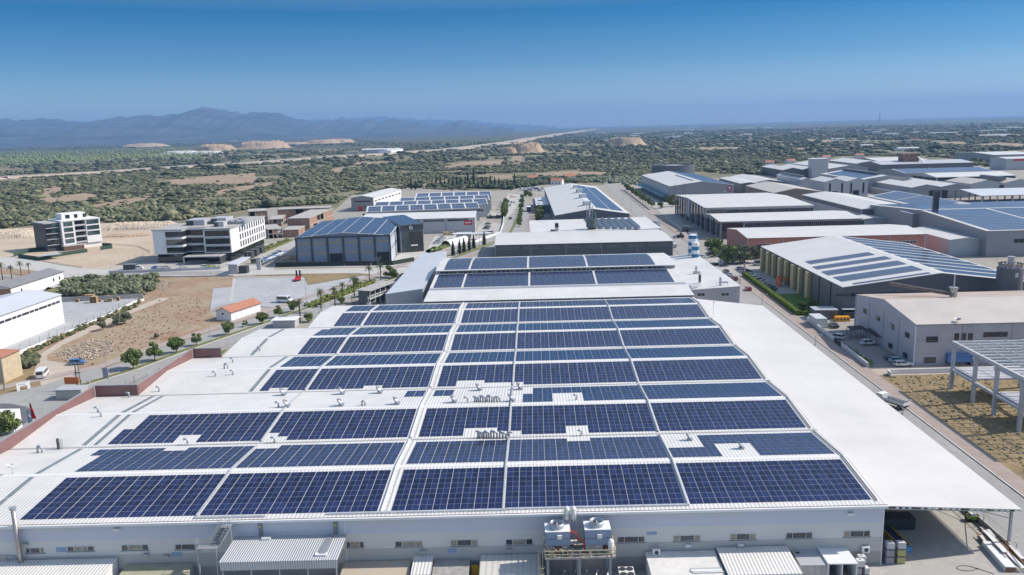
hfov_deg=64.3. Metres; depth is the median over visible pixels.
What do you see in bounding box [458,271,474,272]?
window
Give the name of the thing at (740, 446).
dome vent
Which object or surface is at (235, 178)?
field
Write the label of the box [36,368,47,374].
windows
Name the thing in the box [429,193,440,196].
solar array
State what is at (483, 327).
solar array
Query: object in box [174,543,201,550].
window
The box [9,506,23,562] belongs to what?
flue pipe
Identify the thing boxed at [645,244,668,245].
window
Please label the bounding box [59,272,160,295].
olive grove
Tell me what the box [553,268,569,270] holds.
window
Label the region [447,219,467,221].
window
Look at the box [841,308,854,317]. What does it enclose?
gate shelter
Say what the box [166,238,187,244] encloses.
ribbon window
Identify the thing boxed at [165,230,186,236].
ribbon window
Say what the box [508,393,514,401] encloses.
dome vent
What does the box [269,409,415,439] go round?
solar array
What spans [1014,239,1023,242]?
window
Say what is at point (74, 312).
concrete yard
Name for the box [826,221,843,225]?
window
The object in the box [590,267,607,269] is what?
window
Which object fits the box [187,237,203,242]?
ribbon window
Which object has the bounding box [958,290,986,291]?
window
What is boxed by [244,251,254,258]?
dark booth
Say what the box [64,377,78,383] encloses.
billboard
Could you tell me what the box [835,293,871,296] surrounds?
window
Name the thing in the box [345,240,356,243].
window
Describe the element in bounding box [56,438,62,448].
caged chimney
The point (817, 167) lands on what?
square tower
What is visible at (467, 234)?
gate canopy
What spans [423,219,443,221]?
window
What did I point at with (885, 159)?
lattice gable hall
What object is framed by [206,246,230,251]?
ribbon window
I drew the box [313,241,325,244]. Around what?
window
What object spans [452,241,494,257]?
grass strip
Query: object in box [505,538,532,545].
window
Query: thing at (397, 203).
solar array
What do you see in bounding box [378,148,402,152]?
roadside barn
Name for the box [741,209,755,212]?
window
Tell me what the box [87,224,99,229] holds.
window
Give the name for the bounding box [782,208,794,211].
window
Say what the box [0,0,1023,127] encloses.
sky
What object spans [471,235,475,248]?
cypress tree
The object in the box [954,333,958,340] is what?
window
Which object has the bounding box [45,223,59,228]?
window
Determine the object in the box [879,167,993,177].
blue roof hall
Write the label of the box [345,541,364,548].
window
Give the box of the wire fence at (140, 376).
[116,365,164,383]
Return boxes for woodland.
[0,122,1023,174]
[0,139,511,164]
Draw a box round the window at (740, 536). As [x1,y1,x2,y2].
[729,533,756,540]
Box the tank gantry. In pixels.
[563,506,589,574]
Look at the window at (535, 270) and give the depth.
301.63 m
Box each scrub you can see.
[0,149,1007,206]
[0,196,339,227]
[971,158,989,166]
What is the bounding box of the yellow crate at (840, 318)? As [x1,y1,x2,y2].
[834,316,849,321]
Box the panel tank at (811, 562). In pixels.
[792,550,829,574]
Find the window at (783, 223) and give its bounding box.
[775,222,792,226]
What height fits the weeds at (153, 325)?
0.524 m
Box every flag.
[26,408,31,422]
[29,402,35,419]
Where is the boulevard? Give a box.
[107,205,531,378]
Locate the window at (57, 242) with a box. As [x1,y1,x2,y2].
[47,240,60,245]
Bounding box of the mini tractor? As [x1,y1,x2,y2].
[965,511,978,521]
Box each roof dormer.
[579,193,585,197]
[583,200,590,205]
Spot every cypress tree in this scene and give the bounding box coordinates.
[451,241,455,255]
[457,239,461,253]
[462,238,466,251]
[467,236,470,250]
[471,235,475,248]
[482,231,485,244]
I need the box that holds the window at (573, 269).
[572,268,588,270]
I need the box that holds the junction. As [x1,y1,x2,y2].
[0,368,139,439]
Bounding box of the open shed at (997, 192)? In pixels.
[940,188,1023,201]
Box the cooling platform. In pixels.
[537,529,615,574]
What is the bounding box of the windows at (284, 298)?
[277,296,290,299]
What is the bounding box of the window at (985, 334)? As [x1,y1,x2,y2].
[983,332,1007,336]
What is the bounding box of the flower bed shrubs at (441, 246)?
[429,242,450,251]
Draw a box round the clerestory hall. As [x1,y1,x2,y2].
[912,171,1015,181]
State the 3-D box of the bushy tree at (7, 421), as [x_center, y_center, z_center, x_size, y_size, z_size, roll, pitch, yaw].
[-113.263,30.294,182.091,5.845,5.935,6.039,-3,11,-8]
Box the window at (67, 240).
[65,238,74,242]
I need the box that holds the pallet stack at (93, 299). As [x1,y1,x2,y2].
[89,296,98,302]
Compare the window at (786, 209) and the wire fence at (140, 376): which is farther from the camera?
the window at (786, 209)
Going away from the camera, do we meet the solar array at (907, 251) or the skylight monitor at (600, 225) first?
the solar array at (907, 251)
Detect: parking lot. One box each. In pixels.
[112,263,227,269]
[700,256,796,293]
[797,315,853,320]
[807,321,895,366]
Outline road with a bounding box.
[457,245,494,257]
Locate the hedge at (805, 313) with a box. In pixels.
[801,310,809,315]
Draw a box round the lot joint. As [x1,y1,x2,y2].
[230,278,234,301]
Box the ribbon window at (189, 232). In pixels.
[186,230,202,234]
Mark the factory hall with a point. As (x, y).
(186, 382)
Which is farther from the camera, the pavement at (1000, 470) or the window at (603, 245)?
the window at (603, 245)
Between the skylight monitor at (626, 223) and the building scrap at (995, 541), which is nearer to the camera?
the building scrap at (995, 541)
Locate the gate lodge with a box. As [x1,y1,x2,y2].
[271,316,299,327]
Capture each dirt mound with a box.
[103,233,151,236]
[122,143,168,146]
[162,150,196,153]
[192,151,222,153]
[193,144,236,150]
[236,140,292,148]
[285,142,308,144]
[307,139,339,143]
[335,138,354,142]
[500,146,516,154]
[509,141,545,152]
[604,137,646,145]
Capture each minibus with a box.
[35,366,48,378]
[250,258,262,263]
[276,295,292,301]
[752,259,759,265]
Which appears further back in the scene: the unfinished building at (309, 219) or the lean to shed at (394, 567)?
the unfinished building at (309, 219)
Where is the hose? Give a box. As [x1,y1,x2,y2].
[956,565,992,573]
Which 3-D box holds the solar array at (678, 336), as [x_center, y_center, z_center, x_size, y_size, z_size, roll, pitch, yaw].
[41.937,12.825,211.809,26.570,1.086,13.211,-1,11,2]
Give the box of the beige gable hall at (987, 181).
[946,175,1023,195]
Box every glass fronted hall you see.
[675,193,813,228]
[702,210,863,238]
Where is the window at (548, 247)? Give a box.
[538,246,564,248]
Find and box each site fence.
[13,247,41,256]
[18,254,38,259]
[38,249,87,259]
[100,243,111,249]
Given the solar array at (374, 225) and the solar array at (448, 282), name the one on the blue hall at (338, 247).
the solar array at (374, 225)
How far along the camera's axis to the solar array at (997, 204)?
471.03 m
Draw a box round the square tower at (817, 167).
[808,158,828,177]
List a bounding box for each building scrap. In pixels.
[983,530,1007,552]
[986,529,1007,550]
[1002,539,1023,562]
[1005,551,1023,568]
[1009,545,1023,558]
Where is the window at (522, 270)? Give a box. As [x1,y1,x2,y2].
[515,269,531,271]
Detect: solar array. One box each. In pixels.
[20,474,224,519]
[75,446,253,471]
[108,412,279,443]
[199,470,390,515]
[235,442,404,467]
[260,369,317,390]
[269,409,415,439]
[280,356,331,366]
[296,220,333,237]
[298,337,345,353]
[308,366,433,389]
[312,218,347,235]
[313,328,355,335]
[325,353,440,365]
[328,217,360,233]
[334,312,367,325]
[339,334,446,352]
[343,217,374,232]
[346,305,375,310]
[352,325,452,334]
[359,217,386,233]
[363,310,456,325]
[368,206,380,211]
[373,303,461,310]
[375,202,388,205]
[375,219,396,234]
[382,206,394,210]
[385,215,419,224]
[390,201,402,204]
[391,467,503,510]
[396,205,408,210]
[401,197,414,200]
[404,201,416,204]
[404,390,425,396]
[406,440,506,463]
[410,205,422,209]
[416,197,428,199]
[417,193,428,196]
[418,200,430,203]
[419,406,508,436]
[424,204,436,209]
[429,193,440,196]
[431,197,443,199]
[432,200,444,203]
[433,274,464,287]
[433,390,453,395]
[437,364,512,386]
[438,204,450,208]
[442,192,452,195]
[444,261,470,269]
[445,351,514,362]
[446,196,458,198]
[446,200,458,202]
[449,258,472,260]
[451,333,515,349]
[452,203,464,208]
[455,192,465,195]
[456,324,516,331]
[460,196,473,198]
[460,199,472,202]
[461,309,517,322]
[464,272,527,286]
[465,203,478,207]
[466,302,518,307]
[467,192,477,194]
[471,260,526,268]
[473,257,526,260]
[474,199,486,203]
[475,195,488,199]
[479,191,490,195]
[505,463,683,507]
[508,436,668,460]
[511,403,655,433]
[514,361,635,384]
[516,349,627,360]
[517,330,621,348]
[518,321,615,330]
[519,307,610,321]
[520,300,605,306]
[523,385,644,401]
[529,255,583,258]
[529,258,585,267]
[531,271,595,284]
[580,186,608,208]
[584,254,648,257]
[586,256,654,265]
[587,187,622,210]
[595,269,673,283]
[606,298,695,304]
[610,304,705,318]
[615,319,716,327]
[620,328,729,345]
[626,346,744,357]
[633,358,761,381]
[641,382,781,398]
[651,400,805,430]
[669,432,834,456]
[670,171,729,183]
[676,459,870,503]
[805,252,874,263]
[813,256,891,269]
[821,260,905,275]
[828,170,879,178]
[833,266,922,281]
[844,237,913,245]
[852,240,923,248]
[852,272,930,283]
[861,243,936,252]
[873,247,949,256]
[875,191,919,199]
[876,201,1023,208]
[882,250,963,260]
[894,254,976,264]
[895,167,992,172]
[896,195,957,203]
[901,191,966,202]
[908,259,993,269]
[919,263,995,273]
[927,208,1023,229]
[934,268,995,276]
[989,207,1023,217]
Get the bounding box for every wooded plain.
[0,124,1022,156]
[1,116,1023,149]
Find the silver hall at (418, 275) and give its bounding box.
[385,251,446,304]
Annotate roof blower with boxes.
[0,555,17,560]
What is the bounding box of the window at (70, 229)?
[64,227,72,231]
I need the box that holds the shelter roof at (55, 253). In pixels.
[38,252,60,256]
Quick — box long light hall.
[802,191,895,214]
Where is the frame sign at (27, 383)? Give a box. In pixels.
[16,381,30,390]
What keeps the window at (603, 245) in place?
in the long hall at (514, 244)
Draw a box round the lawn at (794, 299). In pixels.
[778,293,822,310]
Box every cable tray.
[194,503,689,518]
[195,304,378,515]
[381,302,463,510]
[502,301,519,508]
[604,299,688,503]
[690,296,876,499]
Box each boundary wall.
[9,295,143,353]
[62,294,142,301]
[63,271,232,278]
[108,267,219,272]
[475,216,503,241]
[624,190,649,209]
[665,217,699,230]
[807,317,834,341]
[841,343,867,366]
[887,367,967,375]
[962,508,1023,559]
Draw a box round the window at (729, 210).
[726,209,739,212]
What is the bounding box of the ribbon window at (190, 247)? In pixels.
[188,245,204,250]
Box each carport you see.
[846,325,865,337]
[863,328,880,341]
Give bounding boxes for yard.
[2,297,137,349]
[39,283,60,290]
[292,247,435,266]
[426,222,499,252]
[470,563,891,574]
[475,222,500,238]
[490,194,524,218]
[634,187,666,204]
[653,205,699,231]
[881,507,1023,574]
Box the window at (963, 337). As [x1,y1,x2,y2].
[961,333,965,340]
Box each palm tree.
[0,262,5,279]
[6,264,12,278]
[293,298,306,322]
[315,288,323,311]
[329,285,337,305]
[337,281,345,296]
[348,275,359,295]
[365,265,372,281]
[376,263,383,279]
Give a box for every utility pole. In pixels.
[0,358,4,390]
[67,361,84,384]
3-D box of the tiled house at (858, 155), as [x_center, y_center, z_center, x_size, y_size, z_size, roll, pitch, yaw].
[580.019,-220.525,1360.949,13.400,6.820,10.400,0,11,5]
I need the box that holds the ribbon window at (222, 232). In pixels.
[204,230,228,235]
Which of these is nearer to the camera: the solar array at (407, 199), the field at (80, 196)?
the solar array at (407, 199)
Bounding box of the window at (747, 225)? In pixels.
[745,223,762,227]
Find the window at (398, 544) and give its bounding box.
[395,540,423,547]
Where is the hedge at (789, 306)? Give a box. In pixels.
[742,271,800,314]
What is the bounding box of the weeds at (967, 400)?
[885,374,1023,471]
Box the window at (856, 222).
[846,220,863,224]
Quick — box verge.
[256,273,371,275]
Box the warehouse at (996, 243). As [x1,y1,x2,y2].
[870,204,1023,256]
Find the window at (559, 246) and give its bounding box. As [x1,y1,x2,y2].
[559,246,585,247]
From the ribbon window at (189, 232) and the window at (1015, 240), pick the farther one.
the ribbon window at (189, 232)
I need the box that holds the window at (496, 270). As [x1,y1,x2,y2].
[496,270,512,272]
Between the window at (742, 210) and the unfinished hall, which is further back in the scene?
the window at (742, 210)
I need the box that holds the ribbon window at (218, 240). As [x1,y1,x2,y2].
[205,238,229,243]
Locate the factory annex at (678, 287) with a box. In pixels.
[423,253,693,303]
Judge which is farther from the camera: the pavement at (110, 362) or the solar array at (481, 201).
the solar array at (481, 201)
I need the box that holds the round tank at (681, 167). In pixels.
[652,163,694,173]
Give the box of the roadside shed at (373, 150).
[361,148,391,152]
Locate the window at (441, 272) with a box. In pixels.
[439,271,456,273]
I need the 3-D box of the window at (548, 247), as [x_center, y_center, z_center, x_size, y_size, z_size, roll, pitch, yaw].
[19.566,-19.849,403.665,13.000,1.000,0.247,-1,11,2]
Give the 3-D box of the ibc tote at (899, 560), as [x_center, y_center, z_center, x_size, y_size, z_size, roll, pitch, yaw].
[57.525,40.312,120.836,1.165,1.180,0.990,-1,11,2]
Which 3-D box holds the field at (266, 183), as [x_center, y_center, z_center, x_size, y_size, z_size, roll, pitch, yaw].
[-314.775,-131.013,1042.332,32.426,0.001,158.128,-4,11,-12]
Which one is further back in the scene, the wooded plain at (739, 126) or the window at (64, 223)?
the wooded plain at (739, 126)
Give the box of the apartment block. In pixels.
[32,211,101,251]
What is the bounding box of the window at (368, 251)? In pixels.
[361,250,372,252]
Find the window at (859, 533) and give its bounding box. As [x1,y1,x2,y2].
[843,530,870,537]
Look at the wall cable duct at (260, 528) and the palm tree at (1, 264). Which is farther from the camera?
the palm tree at (1, 264)
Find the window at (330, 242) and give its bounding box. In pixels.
[329,241,340,243]
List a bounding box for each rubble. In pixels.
[57,338,113,360]
[156,280,177,290]
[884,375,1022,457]
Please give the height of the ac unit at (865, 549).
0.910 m
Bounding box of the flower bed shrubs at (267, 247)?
[264,238,289,250]
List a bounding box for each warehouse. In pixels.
[0,268,63,294]
[0,289,64,348]
[870,204,1023,256]
[954,151,1023,161]
[990,156,1023,169]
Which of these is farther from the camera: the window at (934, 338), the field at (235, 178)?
the field at (235, 178)
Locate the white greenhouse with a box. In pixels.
[894,147,919,150]
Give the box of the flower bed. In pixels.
[264,239,294,252]
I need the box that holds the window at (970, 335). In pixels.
[968,333,972,340]
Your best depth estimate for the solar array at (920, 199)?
522.43 m
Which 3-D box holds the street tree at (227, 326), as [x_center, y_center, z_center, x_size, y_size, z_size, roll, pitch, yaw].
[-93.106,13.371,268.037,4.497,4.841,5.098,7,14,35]
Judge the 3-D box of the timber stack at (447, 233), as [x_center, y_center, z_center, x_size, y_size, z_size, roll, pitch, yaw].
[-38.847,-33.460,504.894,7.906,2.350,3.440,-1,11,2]
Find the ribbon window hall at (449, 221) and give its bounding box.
[363,211,476,233]
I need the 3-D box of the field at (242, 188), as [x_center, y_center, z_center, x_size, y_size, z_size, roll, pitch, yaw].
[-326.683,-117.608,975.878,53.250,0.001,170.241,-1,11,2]
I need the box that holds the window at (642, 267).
[628,266,645,268]
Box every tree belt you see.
[412,176,547,188]
[580,174,641,184]
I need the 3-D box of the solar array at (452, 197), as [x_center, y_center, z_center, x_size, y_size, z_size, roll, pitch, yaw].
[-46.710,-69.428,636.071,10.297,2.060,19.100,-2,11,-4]
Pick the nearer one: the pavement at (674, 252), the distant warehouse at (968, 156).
the pavement at (674, 252)
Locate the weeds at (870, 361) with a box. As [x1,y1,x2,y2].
[843,343,872,366]
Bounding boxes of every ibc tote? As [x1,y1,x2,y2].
[855,558,865,567]
[856,554,866,563]
[857,568,864,574]
[862,565,869,574]
[883,555,893,563]
[884,540,894,549]
[884,548,894,557]
[894,555,905,563]
[895,540,906,549]
[895,548,905,556]
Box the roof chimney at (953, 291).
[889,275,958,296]
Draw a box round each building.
[151,209,265,264]
[248,208,267,224]
[265,224,282,238]
[268,215,285,226]
[277,206,331,223]
[283,226,304,237]
[287,208,333,230]
[351,188,400,210]
[356,281,395,304]
[900,211,917,227]
[927,132,958,133]
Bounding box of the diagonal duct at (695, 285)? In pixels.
[689,283,700,287]
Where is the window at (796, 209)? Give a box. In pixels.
[790,208,804,211]
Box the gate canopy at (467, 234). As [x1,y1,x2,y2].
[453,232,489,237]
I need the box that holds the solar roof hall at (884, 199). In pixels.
[867,191,970,203]
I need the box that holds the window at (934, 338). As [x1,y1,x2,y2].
[926,336,937,342]
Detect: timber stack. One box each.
[280,256,295,260]
[443,231,455,234]
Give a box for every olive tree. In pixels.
[96,321,105,328]
[111,315,121,324]
[120,311,131,323]
[727,244,746,262]
[737,244,754,262]
[751,245,762,259]
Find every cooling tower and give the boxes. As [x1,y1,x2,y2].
[544,519,569,552]
[583,517,610,551]
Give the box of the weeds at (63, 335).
[20,298,142,355]
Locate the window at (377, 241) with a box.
[376,239,387,242]
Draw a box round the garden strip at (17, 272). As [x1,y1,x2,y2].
[0,269,35,275]
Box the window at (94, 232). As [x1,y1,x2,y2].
[87,230,99,234]
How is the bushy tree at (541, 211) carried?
on the ground at (342, 211)
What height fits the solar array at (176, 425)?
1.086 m
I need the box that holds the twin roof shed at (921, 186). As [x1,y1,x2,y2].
[875,178,969,197]
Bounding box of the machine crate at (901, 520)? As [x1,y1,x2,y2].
[884,512,915,529]
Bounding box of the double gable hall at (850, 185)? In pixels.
[810,176,867,196]
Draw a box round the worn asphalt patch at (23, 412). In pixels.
[0,403,30,424]
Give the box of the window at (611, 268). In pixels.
[609,267,625,269]
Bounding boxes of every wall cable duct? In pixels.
[258,523,262,535]
[333,521,337,534]
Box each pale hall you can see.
[719,177,756,192]
[729,174,782,182]
[761,164,807,177]
[792,161,867,171]
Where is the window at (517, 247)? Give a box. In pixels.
[517,247,543,248]
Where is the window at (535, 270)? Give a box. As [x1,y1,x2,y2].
[534,269,550,271]
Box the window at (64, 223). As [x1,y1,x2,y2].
[63,222,72,226]
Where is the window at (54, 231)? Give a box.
[46,228,58,234]
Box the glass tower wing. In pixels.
[382,215,423,252]
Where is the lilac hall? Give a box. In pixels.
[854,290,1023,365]
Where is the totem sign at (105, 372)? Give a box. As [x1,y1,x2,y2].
[102,368,108,377]
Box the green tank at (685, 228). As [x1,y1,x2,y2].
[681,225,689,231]
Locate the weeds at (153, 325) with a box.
[73,294,206,364]
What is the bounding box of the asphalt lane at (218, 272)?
[109,270,228,274]
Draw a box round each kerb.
[83,208,518,384]
[740,282,1023,496]
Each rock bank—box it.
[0,228,34,238]
[101,220,174,230]
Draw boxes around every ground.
[0,116,1023,228]
[0,161,1023,573]
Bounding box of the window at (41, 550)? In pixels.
[25,547,44,553]
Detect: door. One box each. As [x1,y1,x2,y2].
[330,253,342,261]
[377,252,389,260]
[471,565,478,574]
[853,190,858,195]
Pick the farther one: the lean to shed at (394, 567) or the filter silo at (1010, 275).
the filter silo at (1010, 275)
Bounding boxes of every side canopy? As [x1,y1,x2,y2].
[535,197,548,212]
[697,299,1021,541]
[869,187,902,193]
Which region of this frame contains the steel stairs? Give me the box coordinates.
[195,515,235,574]
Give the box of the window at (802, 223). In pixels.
[795,221,810,225]
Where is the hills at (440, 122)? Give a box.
[308,116,557,129]
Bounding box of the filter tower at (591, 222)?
[586,201,596,229]
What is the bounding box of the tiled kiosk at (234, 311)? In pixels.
[214,298,261,320]
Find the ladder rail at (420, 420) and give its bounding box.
[385,302,466,509]
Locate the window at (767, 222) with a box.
[755,222,772,226]
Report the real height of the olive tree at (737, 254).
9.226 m
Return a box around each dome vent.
[279,388,286,395]
[283,399,290,406]
[337,398,344,405]
[338,387,345,394]
[376,386,382,393]
[393,396,399,404]
[450,395,456,402]
[475,383,481,390]
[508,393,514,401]
[516,382,522,389]
[738,441,744,448]
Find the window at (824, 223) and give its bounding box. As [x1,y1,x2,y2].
[816,221,833,225]
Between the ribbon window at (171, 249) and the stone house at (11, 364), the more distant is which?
the ribbon window at (171, 249)
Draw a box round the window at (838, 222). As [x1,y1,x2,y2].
[836,221,853,224]
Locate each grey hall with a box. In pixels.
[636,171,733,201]
[777,172,809,188]
[821,168,911,191]
[829,158,871,165]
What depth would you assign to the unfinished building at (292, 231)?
515.01 m
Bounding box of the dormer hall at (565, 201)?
[544,183,629,219]
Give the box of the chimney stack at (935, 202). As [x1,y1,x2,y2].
[932,191,939,209]
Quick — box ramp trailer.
[294,270,300,280]
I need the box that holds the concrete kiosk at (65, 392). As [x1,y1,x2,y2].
[54,385,88,399]
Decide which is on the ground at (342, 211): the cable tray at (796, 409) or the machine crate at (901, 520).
the machine crate at (901, 520)
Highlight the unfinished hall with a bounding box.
[949,339,1023,431]
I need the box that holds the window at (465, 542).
[450,539,478,546]
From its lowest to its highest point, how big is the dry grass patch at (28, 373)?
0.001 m
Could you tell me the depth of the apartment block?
484.91 m
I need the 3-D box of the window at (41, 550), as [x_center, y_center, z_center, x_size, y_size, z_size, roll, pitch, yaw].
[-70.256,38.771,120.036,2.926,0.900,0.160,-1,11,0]
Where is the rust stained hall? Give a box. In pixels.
[860,153,973,171]
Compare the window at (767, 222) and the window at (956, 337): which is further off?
the window at (767, 222)
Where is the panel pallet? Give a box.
[982,541,1015,571]
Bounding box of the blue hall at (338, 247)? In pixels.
[294,218,397,263]
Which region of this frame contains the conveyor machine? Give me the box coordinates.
[883,527,911,552]
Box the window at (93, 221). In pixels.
[86,219,98,223]
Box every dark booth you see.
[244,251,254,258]
[249,248,259,255]
[254,246,264,253]
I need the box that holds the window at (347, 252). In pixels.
[346,251,357,253]
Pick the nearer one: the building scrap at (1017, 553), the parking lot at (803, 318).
the building scrap at (1017, 553)
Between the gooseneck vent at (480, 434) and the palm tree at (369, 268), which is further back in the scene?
the palm tree at (369, 268)
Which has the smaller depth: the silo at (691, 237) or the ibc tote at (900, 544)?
the ibc tote at (900, 544)
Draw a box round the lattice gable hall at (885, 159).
[855,157,927,160]
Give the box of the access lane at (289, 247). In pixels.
[257,240,295,265]
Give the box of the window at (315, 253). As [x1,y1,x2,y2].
[314,252,325,254]
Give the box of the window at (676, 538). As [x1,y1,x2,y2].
[673,535,700,541]
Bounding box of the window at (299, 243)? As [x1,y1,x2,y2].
[297,242,309,244]
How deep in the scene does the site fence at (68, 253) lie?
461.69 m
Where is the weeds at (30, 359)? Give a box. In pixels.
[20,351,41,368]
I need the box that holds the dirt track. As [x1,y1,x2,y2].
[33,297,167,384]
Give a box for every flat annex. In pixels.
[645,550,724,574]
[716,546,802,574]
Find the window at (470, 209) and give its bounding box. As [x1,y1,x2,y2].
[458,209,482,210]
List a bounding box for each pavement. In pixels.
[0,247,450,389]
[273,266,407,269]
[463,205,535,257]
[619,187,656,214]
[627,211,677,255]
[657,219,699,246]
[738,277,1023,494]
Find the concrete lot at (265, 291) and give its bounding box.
[210,276,364,310]
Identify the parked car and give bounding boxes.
[68,358,85,364]
[827,322,838,327]
[828,332,845,339]
[859,338,876,345]
[883,354,902,358]
[888,356,906,361]
[892,360,913,366]
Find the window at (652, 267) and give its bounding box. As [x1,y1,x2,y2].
[647,266,663,268]
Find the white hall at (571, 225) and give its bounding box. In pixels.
[529,217,661,231]
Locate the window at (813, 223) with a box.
[805,221,823,225]
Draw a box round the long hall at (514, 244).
[495,229,672,256]
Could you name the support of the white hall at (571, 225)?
on the ground at (342, 211)
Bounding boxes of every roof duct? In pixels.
[550,223,558,230]
[693,266,699,273]
[719,277,727,285]
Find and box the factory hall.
[0,297,888,574]
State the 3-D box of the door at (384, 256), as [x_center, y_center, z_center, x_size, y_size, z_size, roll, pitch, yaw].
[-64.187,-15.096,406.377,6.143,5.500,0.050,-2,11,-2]
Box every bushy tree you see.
[0,410,22,434]
[303,312,312,321]
[337,297,344,303]
[383,265,393,276]
[389,269,398,277]
[500,210,507,215]
[534,212,542,219]
[535,209,544,217]
[536,204,544,208]
[666,195,674,204]
[704,238,723,255]
[719,244,738,262]
[797,302,806,310]
[807,301,816,309]
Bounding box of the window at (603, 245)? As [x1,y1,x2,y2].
[602,245,625,246]
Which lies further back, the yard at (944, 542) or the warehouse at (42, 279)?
the warehouse at (42, 279)
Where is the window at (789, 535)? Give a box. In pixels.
[785,532,812,538]
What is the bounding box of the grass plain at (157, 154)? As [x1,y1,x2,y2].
[0,151,236,164]
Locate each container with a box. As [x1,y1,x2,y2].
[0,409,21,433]
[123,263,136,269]
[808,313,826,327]
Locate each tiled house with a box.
[550,178,563,184]
[563,173,575,177]
[764,160,774,164]
[785,159,795,163]
[821,155,830,159]
[854,153,863,157]
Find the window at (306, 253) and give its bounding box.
[298,252,310,254]
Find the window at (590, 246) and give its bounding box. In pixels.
[580,245,605,247]
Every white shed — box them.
[852,213,885,224]
[914,227,979,255]
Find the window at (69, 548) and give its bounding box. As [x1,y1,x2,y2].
[67,546,94,551]
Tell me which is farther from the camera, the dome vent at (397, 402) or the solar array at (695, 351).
the solar array at (695, 351)
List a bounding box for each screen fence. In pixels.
[275,261,344,266]
[345,261,370,265]
[371,257,413,264]
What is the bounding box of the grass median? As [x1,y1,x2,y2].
[78,209,518,384]
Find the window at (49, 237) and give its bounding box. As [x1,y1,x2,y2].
[46,234,61,239]
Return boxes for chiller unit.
[618,566,634,574]
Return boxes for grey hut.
[809,306,837,319]
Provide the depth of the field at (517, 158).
1698.34 m
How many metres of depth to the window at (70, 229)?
482.59 m
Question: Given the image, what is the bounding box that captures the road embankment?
[0,129,595,179]
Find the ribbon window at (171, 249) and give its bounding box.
[167,246,187,252]
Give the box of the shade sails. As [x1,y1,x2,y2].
[263,250,287,264]
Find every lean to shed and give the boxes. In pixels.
[0,558,118,574]
[119,563,194,574]
[340,560,410,574]
[411,555,433,574]
[432,559,469,574]
[479,553,541,574]
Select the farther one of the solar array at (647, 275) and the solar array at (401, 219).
the solar array at (401, 219)
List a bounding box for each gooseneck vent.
[36,445,42,452]
[473,394,499,401]
[475,430,512,438]
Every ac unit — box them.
[652,548,659,555]
[861,546,869,552]
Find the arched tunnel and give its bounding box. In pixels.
[441,235,468,245]
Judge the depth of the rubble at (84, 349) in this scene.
252.45 m
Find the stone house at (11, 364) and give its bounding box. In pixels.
[0,349,22,382]
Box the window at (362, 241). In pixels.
[361,240,372,242]
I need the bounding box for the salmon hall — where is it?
[727,224,925,258]
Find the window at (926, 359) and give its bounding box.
[924,357,935,362]
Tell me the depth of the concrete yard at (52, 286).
364.64 m
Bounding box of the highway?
[0,129,591,176]
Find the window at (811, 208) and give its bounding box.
[798,207,812,210]
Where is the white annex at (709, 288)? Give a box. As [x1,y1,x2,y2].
[670,255,740,302]
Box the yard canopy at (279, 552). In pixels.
[219,534,346,574]
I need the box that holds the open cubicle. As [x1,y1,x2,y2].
[818,548,857,574]
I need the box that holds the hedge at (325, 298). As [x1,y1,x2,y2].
[304,278,375,307]
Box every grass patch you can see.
[0,365,40,393]
[45,287,60,293]
[292,274,360,284]
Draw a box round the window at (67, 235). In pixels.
[65,233,73,237]
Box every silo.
[688,232,696,255]
[691,240,698,257]
[995,256,1023,290]
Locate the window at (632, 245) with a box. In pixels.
[622,244,647,246]
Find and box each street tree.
[120,348,142,368]
[145,342,163,360]
[166,336,184,351]
[191,333,201,344]
[221,321,233,334]
[255,312,268,323]
[273,305,283,314]
[287,300,297,311]
[648,200,654,207]
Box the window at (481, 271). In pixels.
[477,270,493,272]
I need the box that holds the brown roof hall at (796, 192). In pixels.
[746,181,822,200]
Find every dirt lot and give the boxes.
[0,223,154,268]
[0,277,255,394]
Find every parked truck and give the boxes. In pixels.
[876,391,909,409]
[945,352,973,364]
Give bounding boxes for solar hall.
[362,202,482,220]
[374,198,487,216]
[399,195,489,212]
[415,191,491,209]
[760,236,1023,315]
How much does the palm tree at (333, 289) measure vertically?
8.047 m
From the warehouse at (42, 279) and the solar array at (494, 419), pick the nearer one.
the solar array at (494, 419)
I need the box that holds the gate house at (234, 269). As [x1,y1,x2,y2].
[225,257,261,273]
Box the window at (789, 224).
[785,222,800,226]
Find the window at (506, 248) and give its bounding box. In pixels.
[497,247,522,249]
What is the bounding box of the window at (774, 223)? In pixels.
[765,222,782,226]
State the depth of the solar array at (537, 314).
240.20 m
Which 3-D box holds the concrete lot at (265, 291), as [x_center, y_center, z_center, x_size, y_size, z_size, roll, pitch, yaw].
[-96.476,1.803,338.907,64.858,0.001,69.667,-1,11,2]
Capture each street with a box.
[0,257,408,277]
[604,182,1023,553]
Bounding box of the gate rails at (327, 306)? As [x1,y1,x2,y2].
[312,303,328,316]
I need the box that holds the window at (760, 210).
[757,208,771,211]
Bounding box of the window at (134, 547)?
[121,544,148,550]
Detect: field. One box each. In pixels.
[40,185,61,201]
[57,193,95,201]
[94,196,150,206]
[158,173,255,184]
[216,185,255,193]
[256,181,276,185]
[331,168,342,171]
[355,162,387,164]
[443,160,504,167]
[478,175,511,178]
[512,156,522,161]
[533,171,605,176]
[699,147,741,149]
[808,139,833,141]
[879,374,1023,479]
[930,141,966,143]
[981,143,1023,145]
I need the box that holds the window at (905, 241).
[902,240,916,242]
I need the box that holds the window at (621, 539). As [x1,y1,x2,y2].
[617,536,645,542]
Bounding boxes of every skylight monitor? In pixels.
[596,217,604,228]
[599,217,611,228]
[605,217,618,228]
[612,217,625,228]
[619,217,633,228]
[626,217,640,229]
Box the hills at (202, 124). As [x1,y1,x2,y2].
[0,107,513,147]
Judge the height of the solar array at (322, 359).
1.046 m
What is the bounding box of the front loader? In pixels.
[673,232,683,237]
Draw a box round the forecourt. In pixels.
[868,364,1019,374]

